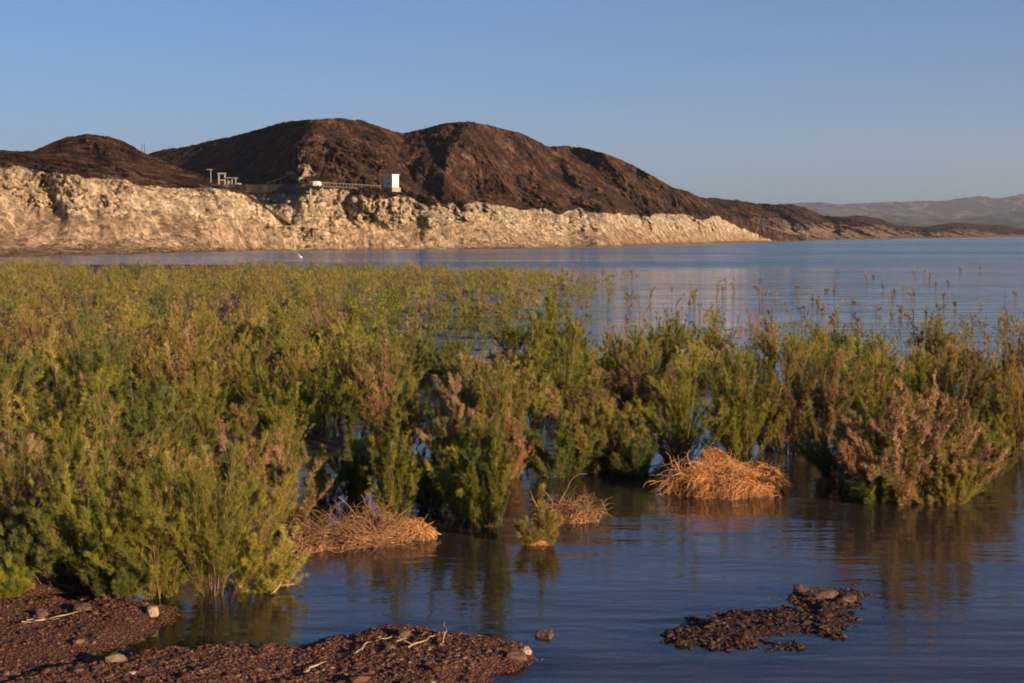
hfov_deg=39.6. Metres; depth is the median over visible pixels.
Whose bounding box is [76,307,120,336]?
tamarisk shrub
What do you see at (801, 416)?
tamarisk shrub
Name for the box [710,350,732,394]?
tamarisk shrub
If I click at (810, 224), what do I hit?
hills
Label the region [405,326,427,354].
tamarisk shrub
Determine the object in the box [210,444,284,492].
tamarisk shrub
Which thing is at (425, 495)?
tamarisk shrub
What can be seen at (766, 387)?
tamarisk shrub
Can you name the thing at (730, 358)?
tamarisk shrub
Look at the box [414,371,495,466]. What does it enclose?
tamarisk shrub
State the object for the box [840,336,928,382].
tamarisk shrub
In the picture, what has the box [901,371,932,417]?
tamarisk shrub
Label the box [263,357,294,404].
tamarisk shrub
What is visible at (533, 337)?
tamarisk shrub
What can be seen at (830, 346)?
tamarisk shrub
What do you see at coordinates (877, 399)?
tamarisk shrub
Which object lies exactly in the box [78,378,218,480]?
tamarisk shrub
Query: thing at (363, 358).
tamarisk shrub
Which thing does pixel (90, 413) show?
tamarisk shrub
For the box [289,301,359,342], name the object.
tamarisk shrub
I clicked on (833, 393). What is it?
tamarisk shrub
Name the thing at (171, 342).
tamarisk shrub
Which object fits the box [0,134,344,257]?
hills
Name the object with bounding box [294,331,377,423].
tamarisk shrub
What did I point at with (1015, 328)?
tamarisk sprig
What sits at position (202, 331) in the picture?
tamarisk shrub
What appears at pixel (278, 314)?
tamarisk shrub
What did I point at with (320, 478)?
tamarisk shrub
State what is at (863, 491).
tamarisk shrub
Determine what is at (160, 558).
tamarisk shrub
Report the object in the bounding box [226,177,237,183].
shed
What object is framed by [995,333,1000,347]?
tamarisk sprig
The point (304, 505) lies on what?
tamarisk shrub
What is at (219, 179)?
hoist frame
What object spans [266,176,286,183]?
ramp railing
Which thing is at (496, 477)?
tamarisk shrub
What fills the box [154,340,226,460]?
tamarisk shrub
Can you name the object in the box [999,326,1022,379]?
tamarisk sprig
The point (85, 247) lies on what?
beach bush
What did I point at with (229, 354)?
tamarisk shrub
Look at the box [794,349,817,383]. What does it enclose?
tamarisk shrub
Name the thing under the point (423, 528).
straw heap
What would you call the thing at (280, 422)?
tamarisk shrub
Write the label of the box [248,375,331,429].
tamarisk shrub
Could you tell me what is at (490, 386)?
tamarisk shrub
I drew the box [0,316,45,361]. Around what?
tamarisk shrub
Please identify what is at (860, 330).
tamarisk sprig
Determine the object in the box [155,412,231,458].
tamarisk shrub
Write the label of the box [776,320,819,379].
tamarisk shrub
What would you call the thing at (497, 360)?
tamarisk shrub
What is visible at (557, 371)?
tamarisk shrub
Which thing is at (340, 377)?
tamarisk shrub
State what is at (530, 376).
tamarisk shrub
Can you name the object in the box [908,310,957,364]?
tamarisk shrub
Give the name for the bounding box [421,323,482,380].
tamarisk shrub
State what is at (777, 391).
tamarisk shrub
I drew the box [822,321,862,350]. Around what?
tamarisk shrub
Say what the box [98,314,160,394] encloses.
tamarisk shrub
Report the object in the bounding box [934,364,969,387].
tamarisk shrub
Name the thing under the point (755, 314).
tamarisk sprig
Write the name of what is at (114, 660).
gravel
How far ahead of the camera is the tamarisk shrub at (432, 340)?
48.93 m
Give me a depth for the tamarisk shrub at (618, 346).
44.74 m
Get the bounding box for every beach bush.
[16,248,27,253]
[78,244,87,249]
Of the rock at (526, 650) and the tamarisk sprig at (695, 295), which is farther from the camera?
the tamarisk sprig at (695, 295)
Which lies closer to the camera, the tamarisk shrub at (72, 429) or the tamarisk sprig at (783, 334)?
the tamarisk shrub at (72, 429)
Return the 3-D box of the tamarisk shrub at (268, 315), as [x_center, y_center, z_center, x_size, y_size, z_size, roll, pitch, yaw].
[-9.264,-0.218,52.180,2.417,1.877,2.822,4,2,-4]
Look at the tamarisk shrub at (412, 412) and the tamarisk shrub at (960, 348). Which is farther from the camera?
the tamarisk shrub at (960, 348)
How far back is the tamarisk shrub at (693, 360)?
45.25 m
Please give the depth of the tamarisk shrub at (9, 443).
21.98 m
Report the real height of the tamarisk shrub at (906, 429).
2.637 m
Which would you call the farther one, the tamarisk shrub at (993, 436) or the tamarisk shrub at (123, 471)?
the tamarisk shrub at (993, 436)
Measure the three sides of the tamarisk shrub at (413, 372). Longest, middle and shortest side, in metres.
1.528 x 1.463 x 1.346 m
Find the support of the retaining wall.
on the hills at (468, 185)
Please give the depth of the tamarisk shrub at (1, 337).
47.33 m
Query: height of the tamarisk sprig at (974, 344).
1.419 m
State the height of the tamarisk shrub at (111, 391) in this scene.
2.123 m
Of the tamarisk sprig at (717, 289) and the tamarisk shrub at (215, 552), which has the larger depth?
the tamarisk sprig at (717, 289)
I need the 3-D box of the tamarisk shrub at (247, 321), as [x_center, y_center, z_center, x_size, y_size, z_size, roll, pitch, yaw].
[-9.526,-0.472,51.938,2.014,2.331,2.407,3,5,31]
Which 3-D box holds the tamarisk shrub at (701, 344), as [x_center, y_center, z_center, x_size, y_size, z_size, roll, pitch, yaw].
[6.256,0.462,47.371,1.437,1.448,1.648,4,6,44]
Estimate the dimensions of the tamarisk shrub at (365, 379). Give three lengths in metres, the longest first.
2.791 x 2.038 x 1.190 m
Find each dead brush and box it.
[260,497,427,553]
[271,523,344,554]
[329,495,430,543]
[526,473,615,527]
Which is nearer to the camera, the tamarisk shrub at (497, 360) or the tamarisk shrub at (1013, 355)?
the tamarisk shrub at (497, 360)
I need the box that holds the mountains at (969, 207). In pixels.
[791,194,1023,218]
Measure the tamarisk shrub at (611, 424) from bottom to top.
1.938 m
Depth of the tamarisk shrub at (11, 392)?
32.33 m
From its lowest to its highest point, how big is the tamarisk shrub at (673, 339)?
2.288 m
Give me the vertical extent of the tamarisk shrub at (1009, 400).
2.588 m
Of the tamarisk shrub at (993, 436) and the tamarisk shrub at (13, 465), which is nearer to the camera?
the tamarisk shrub at (13, 465)
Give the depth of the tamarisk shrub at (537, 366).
33.43 m
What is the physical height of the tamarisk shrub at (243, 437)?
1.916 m
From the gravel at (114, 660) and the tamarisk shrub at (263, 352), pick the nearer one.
the gravel at (114, 660)
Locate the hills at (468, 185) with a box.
[149,118,805,249]
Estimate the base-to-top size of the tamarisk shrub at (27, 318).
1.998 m
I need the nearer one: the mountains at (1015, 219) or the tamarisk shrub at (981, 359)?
the tamarisk shrub at (981, 359)
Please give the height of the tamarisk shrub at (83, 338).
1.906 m
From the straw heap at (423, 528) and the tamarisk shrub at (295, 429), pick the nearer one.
the straw heap at (423, 528)
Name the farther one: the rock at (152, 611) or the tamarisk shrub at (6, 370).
the tamarisk shrub at (6, 370)
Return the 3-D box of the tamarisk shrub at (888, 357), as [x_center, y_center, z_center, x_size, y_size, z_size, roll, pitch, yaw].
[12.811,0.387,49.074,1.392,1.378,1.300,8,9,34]
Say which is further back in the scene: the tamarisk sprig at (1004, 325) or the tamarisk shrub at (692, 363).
the tamarisk sprig at (1004, 325)
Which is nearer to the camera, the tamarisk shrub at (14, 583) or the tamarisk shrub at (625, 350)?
the tamarisk shrub at (14, 583)
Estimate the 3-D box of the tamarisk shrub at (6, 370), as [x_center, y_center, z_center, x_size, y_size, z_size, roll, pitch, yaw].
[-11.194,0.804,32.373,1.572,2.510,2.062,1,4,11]
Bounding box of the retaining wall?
[211,184,314,192]
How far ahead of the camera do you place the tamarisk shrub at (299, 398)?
36.51 m
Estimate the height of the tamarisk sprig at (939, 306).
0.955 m
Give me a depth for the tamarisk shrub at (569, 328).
49.10 m
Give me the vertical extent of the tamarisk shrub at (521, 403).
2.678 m
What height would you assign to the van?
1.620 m
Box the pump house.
[382,174,400,191]
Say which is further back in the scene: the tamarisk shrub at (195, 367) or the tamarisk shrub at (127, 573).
the tamarisk shrub at (195, 367)
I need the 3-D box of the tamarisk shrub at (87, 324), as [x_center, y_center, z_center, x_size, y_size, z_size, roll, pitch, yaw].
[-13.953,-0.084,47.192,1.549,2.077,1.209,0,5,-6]
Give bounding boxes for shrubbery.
[0,255,1023,352]
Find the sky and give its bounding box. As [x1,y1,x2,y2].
[0,0,1023,204]
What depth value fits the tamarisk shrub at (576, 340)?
38.24 m
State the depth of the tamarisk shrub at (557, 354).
41.48 m
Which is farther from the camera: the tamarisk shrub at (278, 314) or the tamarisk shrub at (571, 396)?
the tamarisk shrub at (278, 314)
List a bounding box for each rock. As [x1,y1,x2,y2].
[32,610,48,619]
[73,602,91,611]
[116,649,134,654]
[146,606,158,616]
[398,628,410,637]
[505,650,526,662]
[519,646,531,654]
[535,629,553,648]
[793,584,812,596]
[800,587,838,600]
[840,593,856,602]
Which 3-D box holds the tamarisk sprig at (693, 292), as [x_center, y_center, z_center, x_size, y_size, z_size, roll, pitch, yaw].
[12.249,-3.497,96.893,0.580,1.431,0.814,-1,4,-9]
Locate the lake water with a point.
(644, 551)
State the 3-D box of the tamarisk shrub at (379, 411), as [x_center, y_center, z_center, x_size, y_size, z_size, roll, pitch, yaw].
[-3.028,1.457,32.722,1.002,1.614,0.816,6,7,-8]
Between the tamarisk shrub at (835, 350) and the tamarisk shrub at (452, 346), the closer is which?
the tamarisk shrub at (835, 350)
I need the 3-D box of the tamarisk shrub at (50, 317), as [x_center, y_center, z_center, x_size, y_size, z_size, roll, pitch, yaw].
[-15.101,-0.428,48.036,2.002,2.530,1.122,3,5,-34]
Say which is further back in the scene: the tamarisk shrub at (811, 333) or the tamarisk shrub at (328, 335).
the tamarisk shrub at (811, 333)
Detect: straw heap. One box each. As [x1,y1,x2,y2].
[397,517,439,540]
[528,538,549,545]
[643,449,785,500]
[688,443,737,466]
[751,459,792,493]
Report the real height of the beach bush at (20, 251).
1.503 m
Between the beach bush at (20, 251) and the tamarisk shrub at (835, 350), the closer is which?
the tamarisk shrub at (835, 350)
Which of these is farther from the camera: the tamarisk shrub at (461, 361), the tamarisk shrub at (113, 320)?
the tamarisk shrub at (113, 320)
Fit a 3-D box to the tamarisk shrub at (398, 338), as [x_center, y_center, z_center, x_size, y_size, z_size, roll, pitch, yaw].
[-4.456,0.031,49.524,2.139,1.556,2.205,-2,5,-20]
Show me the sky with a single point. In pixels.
(774, 102)
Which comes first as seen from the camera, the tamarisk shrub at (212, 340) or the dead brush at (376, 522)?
the dead brush at (376, 522)
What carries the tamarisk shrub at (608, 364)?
on the ground
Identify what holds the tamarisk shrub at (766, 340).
on the ground
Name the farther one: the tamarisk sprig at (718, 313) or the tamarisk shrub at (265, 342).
the tamarisk sprig at (718, 313)
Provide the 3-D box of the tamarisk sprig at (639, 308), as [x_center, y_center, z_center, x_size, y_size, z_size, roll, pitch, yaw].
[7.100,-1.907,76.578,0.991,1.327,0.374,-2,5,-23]
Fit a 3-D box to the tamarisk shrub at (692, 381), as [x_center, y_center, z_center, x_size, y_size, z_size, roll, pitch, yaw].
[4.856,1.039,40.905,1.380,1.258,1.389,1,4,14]
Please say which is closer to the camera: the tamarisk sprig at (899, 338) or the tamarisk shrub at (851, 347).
the tamarisk shrub at (851, 347)
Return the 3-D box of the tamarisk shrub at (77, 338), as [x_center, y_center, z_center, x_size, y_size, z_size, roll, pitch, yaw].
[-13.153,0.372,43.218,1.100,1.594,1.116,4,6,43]
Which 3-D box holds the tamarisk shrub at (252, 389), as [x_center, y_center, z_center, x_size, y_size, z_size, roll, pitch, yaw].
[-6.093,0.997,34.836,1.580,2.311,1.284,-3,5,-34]
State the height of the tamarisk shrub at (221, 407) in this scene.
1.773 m
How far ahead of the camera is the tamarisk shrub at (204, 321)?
46.84 m
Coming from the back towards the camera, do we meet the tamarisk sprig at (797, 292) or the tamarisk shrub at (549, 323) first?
the tamarisk sprig at (797, 292)
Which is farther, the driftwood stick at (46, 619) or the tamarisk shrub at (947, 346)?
the tamarisk shrub at (947, 346)
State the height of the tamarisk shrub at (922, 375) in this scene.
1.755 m
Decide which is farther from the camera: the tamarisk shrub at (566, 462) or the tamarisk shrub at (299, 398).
the tamarisk shrub at (299, 398)
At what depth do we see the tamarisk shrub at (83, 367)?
33.21 m
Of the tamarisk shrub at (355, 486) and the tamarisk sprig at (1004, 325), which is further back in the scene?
the tamarisk sprig at (1004, 325)
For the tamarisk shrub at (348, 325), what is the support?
on the ground
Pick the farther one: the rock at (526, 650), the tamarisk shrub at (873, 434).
the tamarisk shrub at (873, 434)
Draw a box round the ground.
[0,249,1023,682]
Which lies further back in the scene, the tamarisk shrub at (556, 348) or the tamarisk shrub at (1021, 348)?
the tamarisk shrub at (1021, 348)
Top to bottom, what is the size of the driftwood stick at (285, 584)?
0.166 m
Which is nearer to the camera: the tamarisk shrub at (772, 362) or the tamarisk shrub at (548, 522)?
the tamarisk shrub at (548, 522)
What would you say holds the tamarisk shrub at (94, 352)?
on the ground
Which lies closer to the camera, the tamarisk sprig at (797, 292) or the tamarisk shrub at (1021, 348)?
the tamarisk shrub at (1021, 348)
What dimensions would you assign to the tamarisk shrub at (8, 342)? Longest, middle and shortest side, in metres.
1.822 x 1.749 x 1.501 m
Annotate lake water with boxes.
[0,237,1023,682]
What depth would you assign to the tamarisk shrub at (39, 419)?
25.88 m
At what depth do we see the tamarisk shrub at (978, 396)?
35.27 m
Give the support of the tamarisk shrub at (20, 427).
on the ground
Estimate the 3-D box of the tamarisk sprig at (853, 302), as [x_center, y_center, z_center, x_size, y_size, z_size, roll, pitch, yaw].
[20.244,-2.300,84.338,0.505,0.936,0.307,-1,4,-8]
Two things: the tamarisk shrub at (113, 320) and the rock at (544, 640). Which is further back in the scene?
the tamarisk shrub at (113, 320)
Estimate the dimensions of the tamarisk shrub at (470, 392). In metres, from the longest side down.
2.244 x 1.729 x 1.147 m
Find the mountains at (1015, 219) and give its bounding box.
[873,211,1023,227]
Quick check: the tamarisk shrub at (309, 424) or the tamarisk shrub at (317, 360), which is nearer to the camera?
the tamarisk shrub at (309, 424)
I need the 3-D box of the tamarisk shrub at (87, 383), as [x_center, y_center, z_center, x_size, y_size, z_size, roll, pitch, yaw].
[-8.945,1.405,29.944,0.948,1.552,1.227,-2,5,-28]
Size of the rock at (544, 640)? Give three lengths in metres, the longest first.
0.259 x 0.216 x 0.185 m
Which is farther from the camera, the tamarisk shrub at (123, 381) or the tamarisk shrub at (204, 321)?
the tamarisk shrub at (204, 321)
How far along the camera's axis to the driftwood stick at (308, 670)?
14.43 m
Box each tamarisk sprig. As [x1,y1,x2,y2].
[635,295,650,317]
[667,306,692,329]
[689,281,695,299]
[691,288,696,301]
[697,299,711,317]
[710,300,720,326]
[716,274,722,295]
[730,312,747,350]
[742,298,761,334]
[753,277,766,305]
[779,281,820,329]
[781,306,797,336]
[834,298,842,320]
[851,296,856,309]
[853,311,874,350]
[885,321,911,351]
[921,303,963,371]
[934,318,971,383]
[935,297,945,311]
[970,323,1003,359]
[977,282,1023,363]
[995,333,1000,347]
[999,306,1023,344]
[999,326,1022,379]
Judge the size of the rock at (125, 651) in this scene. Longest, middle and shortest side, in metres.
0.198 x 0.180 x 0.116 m
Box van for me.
[313,181,321,186]
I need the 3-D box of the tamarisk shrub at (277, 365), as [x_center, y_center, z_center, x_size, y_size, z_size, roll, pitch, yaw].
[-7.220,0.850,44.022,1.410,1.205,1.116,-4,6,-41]
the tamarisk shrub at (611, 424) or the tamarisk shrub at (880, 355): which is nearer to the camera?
the tamarisk shrub at (611, 424)
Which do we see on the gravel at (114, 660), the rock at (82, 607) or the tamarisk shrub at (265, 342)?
the rock at (82, 607)
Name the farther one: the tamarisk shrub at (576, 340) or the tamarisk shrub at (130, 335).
the tamarisk shrub at (130, 335)
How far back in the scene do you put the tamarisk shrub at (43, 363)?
35.61 m
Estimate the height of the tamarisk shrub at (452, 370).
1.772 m
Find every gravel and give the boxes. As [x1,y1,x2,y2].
[0,582,548,682]
[653,583,885,659]
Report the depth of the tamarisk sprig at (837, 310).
72.93 m
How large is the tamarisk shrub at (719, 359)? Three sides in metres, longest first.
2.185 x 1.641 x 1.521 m
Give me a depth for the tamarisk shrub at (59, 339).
46.37 m
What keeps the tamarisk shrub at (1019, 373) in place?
on the ground
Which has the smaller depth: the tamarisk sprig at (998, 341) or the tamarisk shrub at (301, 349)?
the tamarisk shrub at (301, 349)
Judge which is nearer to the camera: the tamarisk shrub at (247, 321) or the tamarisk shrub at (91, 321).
the tamarisk shrub at (91, 321)
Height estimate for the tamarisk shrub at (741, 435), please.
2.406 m
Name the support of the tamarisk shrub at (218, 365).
on the ground
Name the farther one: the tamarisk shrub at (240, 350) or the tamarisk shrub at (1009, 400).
the tamarisk shrub at (240, 350)
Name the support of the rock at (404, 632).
on the ground
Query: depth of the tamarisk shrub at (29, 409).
28.91 m
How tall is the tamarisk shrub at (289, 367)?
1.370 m
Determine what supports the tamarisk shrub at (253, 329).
on the ground
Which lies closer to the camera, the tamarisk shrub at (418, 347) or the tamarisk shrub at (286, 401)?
the tamarisk shrub at (286, 401)
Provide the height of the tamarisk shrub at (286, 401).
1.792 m
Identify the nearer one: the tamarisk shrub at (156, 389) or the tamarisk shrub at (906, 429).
the tamarisk shrub at (906, 429)
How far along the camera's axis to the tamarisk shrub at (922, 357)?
44.61 m
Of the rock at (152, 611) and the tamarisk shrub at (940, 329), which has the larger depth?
the tamarisk shrub at (940, 329)
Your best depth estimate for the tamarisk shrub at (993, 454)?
24.37 m
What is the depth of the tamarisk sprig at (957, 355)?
42.40 m
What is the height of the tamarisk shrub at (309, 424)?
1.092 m
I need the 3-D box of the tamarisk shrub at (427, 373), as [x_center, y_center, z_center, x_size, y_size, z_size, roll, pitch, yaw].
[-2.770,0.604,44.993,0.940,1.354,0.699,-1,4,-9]
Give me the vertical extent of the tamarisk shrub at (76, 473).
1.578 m
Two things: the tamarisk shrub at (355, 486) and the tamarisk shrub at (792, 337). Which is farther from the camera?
the tamarisk shrub at (792, 337)
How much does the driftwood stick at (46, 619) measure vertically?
0.063 m
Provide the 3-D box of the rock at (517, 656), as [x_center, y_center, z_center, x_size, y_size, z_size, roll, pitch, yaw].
[0.043,3.312,14.915,0.236,0.127,0.201,8,-2,-4]
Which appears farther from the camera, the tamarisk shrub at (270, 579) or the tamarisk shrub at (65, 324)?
the tamarisk shrub at (65, 324)
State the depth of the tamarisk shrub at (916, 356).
47.94 m
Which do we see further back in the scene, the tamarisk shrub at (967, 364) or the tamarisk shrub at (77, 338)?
the tamarisk shrub at (967, 364)
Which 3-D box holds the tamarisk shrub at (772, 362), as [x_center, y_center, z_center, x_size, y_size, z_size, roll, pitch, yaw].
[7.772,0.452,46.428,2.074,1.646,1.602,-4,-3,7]
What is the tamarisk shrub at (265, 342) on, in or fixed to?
on the ground
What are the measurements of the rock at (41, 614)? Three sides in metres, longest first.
0.193 x 0.183 x 0.119 m
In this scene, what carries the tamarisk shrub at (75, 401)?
on the ground
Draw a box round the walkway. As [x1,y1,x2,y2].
[306,182,380,197]
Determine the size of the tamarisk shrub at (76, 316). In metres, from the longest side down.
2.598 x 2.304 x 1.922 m
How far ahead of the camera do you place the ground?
16.89 m
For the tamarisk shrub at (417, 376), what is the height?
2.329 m
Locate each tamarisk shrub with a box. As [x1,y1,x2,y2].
[0,305,57,342]
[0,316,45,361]
[0,322,52,429]
[0,329,15,352]
[0,330,24,355]
[0,378,91,503]
[0,418,50,467]
[0,421,101,553]
[0,455,39,494]
[0,470,120,586]
[0,552,34,597]
[1,330,87,408]
[1,366,39,426]
[2,328,34,384]
[4,343,107,452]
[5,437,116,529]
[9,294,48,333]
[9,363,94,434]
[9,404,189,595]
[11,323,72,377]
[19,304,53,355]
[20,314,112,370]
[22,307,97,338]
[26,406,112,498]
[27,337,85,381]
[30,365,76,402]
[38,314,131,391]
[40,292,88,345]
[46,323,126,406]
[49,362,163,486]
[52,306,83,349]
[52,326,63,350]
[62,316,110,348]
[62,330,82,349]
[64,394,174,505]
[67,341,141,400]
[68,382,87,433]
[71,376,108,441]
[72,431,239,604]
[74,309,109,341]
[74,545,158,600]
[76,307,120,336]
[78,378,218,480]
[79,372,301,607]
[88,361,156,428]
[90,312,145,372]
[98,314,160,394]
[99,292,158,354]
[99,377,194,464]
[106,429,215,532]
[108,296,157,341]
[120,378,201,424]
[127,316,218,367]
[130,336,185,384]
[130,353,174,413]
[134,311,206,355]
[148,328,225,410]
[151,291,211,348]
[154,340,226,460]
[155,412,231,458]
[167,443,265,534]
[179,333,217,383]
[183,301,235,355]
[188,364,237,428]
[194,310,228,365]
[194,393,286,501]
[196,325,273,380]
[206,362,246,387]
[207,378,246,411]
[208,354,271,403]
[209,335,235,378]
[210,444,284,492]
[213,299,273,358]
[220,329,269,396]
[220,499,310,593]
[225,299,273,345]
[225,337,285,427]
[229,312,292,345]
[243,323,274,374]
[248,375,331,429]
[250,402,300,466]
[254,431,333,521]
[259,301,302,365]
[260,384,308,453]
[262,403,313,443]
[263,353,289,379]
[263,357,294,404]
[266,398,319,434]
[268,345,319,393]
[270,317,333,360]
[270,329,296,365]
[272,315,330,390]
[275,345,312,379]
[284,379,327,410]
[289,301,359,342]
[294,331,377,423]
[301,306,344,354]
[302,444,343,501]
[304,318,379,381]
[306,344,326,378]
[316,312,380,355]
[318,311,376,351]
[319,402,379,500]
[326,296,386,355]
[326,344,375,390]
[327,322,371,376]
[345,313,403,418]
[349,337,401,394]
[356,366,444,450]
[359,373,401,436]
[359,395,424,519]
[364,325,430,397]
[372,322,413,349]
[372,322,416,366]
[391,401,467,512]
[396,325,434,353]
[398,343,426,388]
[400,322,433,371]
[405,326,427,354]
[406,323,445,362]
[411,340,437,377]
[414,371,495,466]
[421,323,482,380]
[423,416,486,520]
[425,384,452,457]
[431,333,495,420]
[431,340,472,391]
[433,326,475,370]
[441,334,468,356]
[455,354,516,527]
[457,349,500,385]
[458,339,529,385]
[464,365,517,407]
[475,328,561,456]
[475,347,526,425]
[477,305,531,351]
[490,379,535,478]
[503,328,547,379]
[510,403,602,477]
[511,357,550,395]
[512,483,562,544]
[515,316,573,350]
[516,346,572,425]
[523,321,545,359]
[524,332,608,413]
[529,285,573,355]
[539,330,584,369]
[541,355,635,441]
[544,336,578,386]
[548,316,605,382]
[549,383,661,474]
[552,372,606,415]
[553,305,590,355]
[559,337,613,388]
[577,328,590,350]
[579,324,650,370]
[581,339,639,387]
[594,331,629,354]
[597,411,658,487]
[604,344,676,397]
[604,345,681,401]
[608,327,652,374]
[612,339,739,461]
[619,341,659,368]
[628,324,669,362]
[645,303,690,354]
[647,337,673,374]
[649,309,694,364]
[649,360,686,408]
[660,357,704,390]
[663,376,705,400]
[669,337,724,380]
[674,313,734,359]
[675,342,712,373]
[680,334,725,369]
[691,332,763,409]
[693,349,793,454]
[702,359,725,381]
[709,337,757,374]
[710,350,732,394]
[719,346,751,380]
[723,331,780,372]
[740,347,821,451]
[747,371,782,403]
[750,303,785,371]
[761,366,802,407]
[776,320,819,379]
[776,325,860,448]
[777,318,847,370]
[778,333,819,369]
[782,385,891,485]
[789,321,847,351]
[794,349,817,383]
[804,335,841,365]
[813,311,938,431]
[817,333,880,406]
[818,353,865,381]
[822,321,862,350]
[825,360,1008,505]
[826,339,848,356]
[832,394,963,499]
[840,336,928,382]
[840,351,875,414]
[844,442,900,504]
[861,336,890,353]
[863,334,902,364]
[865,344,899,372]
[879,358,964,411]
[894,334,990,425]
[900,343,938,378]
[900,448,982,504]
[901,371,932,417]
[903,342,926,366]
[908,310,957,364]
[915,398,1021,494]
[925,331,986,368]
[930,315,954,345]
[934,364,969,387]
[945,389,1017,486]
[946,332,967,358]
[947,331,1004,384]
[954,353,991,373]
[956,376,1016,410]
[971,401,1023,425]
[976,359,1023,411]
[977,341,1023,449]
[999,340,1022,368]
[1007,340,1023,362]
[1013,337,1023,364]
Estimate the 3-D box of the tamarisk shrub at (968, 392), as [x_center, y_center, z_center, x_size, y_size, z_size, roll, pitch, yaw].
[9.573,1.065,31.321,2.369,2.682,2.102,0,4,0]
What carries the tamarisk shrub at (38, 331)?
on the ground
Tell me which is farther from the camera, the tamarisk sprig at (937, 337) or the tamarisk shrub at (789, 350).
the tamarisk sprig at (937, 337)
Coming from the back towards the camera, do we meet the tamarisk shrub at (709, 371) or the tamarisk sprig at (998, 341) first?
the tamarisk sprig at (998, 341)
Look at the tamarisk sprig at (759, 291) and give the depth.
89.00 m
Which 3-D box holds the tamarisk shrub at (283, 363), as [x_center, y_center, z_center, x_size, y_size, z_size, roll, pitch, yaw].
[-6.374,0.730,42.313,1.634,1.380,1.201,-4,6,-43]
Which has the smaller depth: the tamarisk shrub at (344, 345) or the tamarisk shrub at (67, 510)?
the tamarisk shrub at (67, 510)
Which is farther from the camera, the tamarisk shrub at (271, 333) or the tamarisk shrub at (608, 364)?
the tamarisk shrub at (271, 333)
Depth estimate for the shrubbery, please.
91.69 m
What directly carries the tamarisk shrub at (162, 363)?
on the ground
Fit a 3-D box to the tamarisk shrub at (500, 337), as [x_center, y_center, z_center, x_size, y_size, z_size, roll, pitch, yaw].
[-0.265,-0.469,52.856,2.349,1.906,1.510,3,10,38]
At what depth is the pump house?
439.88 m
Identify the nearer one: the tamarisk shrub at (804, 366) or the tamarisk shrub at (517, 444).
the tamarisk shrub at (517, 444)
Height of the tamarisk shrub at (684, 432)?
2.691 m
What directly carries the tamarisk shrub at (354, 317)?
on the ground
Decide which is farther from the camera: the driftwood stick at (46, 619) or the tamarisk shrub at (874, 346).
the tamarisk shrub at (874, 346)
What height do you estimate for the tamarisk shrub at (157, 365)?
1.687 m
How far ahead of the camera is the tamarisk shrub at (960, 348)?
51.59 m
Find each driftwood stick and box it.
[22,611,77,622]
[266,575,302,593]
[304,661,327,672]
[354,636,391,653]
[398,634,436,647]
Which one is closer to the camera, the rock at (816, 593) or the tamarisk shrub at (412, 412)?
the rock at (816, 593)
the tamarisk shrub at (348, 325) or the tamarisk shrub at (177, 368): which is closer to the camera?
the tamarisk shrub at (177, 368)
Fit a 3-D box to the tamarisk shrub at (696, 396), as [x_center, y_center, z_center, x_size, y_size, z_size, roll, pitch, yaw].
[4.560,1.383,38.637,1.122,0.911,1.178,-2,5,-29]
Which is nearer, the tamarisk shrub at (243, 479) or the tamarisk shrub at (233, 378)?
the tamarisk shrub at (243, 479)
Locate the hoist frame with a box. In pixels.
[218,173,225,183]
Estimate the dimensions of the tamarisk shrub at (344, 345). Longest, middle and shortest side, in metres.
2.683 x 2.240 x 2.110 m
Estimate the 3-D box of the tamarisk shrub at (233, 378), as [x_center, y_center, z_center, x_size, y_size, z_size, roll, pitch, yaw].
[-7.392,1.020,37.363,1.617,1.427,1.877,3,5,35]
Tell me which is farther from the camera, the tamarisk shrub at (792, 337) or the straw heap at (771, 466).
the tamarisk shrub at (792, 337)
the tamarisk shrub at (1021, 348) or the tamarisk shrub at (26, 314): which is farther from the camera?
the tamarisk shrub at (26, 314)
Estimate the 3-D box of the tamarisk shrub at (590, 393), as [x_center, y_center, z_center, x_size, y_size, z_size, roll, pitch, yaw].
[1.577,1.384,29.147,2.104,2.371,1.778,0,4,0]
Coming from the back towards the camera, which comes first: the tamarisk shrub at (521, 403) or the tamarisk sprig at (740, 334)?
the tamarisk sprig at (740, 334)
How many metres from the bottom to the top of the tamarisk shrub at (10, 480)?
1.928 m
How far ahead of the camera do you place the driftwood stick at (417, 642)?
15.16 m
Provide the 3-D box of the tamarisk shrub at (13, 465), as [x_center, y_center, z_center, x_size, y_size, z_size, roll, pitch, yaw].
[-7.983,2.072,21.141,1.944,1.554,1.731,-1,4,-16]
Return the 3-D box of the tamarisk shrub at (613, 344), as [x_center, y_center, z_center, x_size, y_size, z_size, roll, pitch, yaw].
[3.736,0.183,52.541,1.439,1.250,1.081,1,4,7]
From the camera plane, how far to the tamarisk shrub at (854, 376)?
35.06 m
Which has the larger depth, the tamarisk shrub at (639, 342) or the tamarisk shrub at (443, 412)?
the tamarisk shrub at (639, 342)
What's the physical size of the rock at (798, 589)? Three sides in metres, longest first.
0.313 x 0.291 x 0.148 m
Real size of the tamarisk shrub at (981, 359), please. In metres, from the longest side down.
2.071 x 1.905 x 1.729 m
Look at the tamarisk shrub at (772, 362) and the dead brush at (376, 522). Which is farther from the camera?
the tamarisk shrub at (772, 362)
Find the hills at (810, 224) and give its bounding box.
[698,196,1023,243]
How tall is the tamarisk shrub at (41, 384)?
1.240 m
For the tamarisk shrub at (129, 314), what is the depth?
49.48 m
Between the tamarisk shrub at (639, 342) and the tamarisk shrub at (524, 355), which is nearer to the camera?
the tamarisk shrub at (639, 342)
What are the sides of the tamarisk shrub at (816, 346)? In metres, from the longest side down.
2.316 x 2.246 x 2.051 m

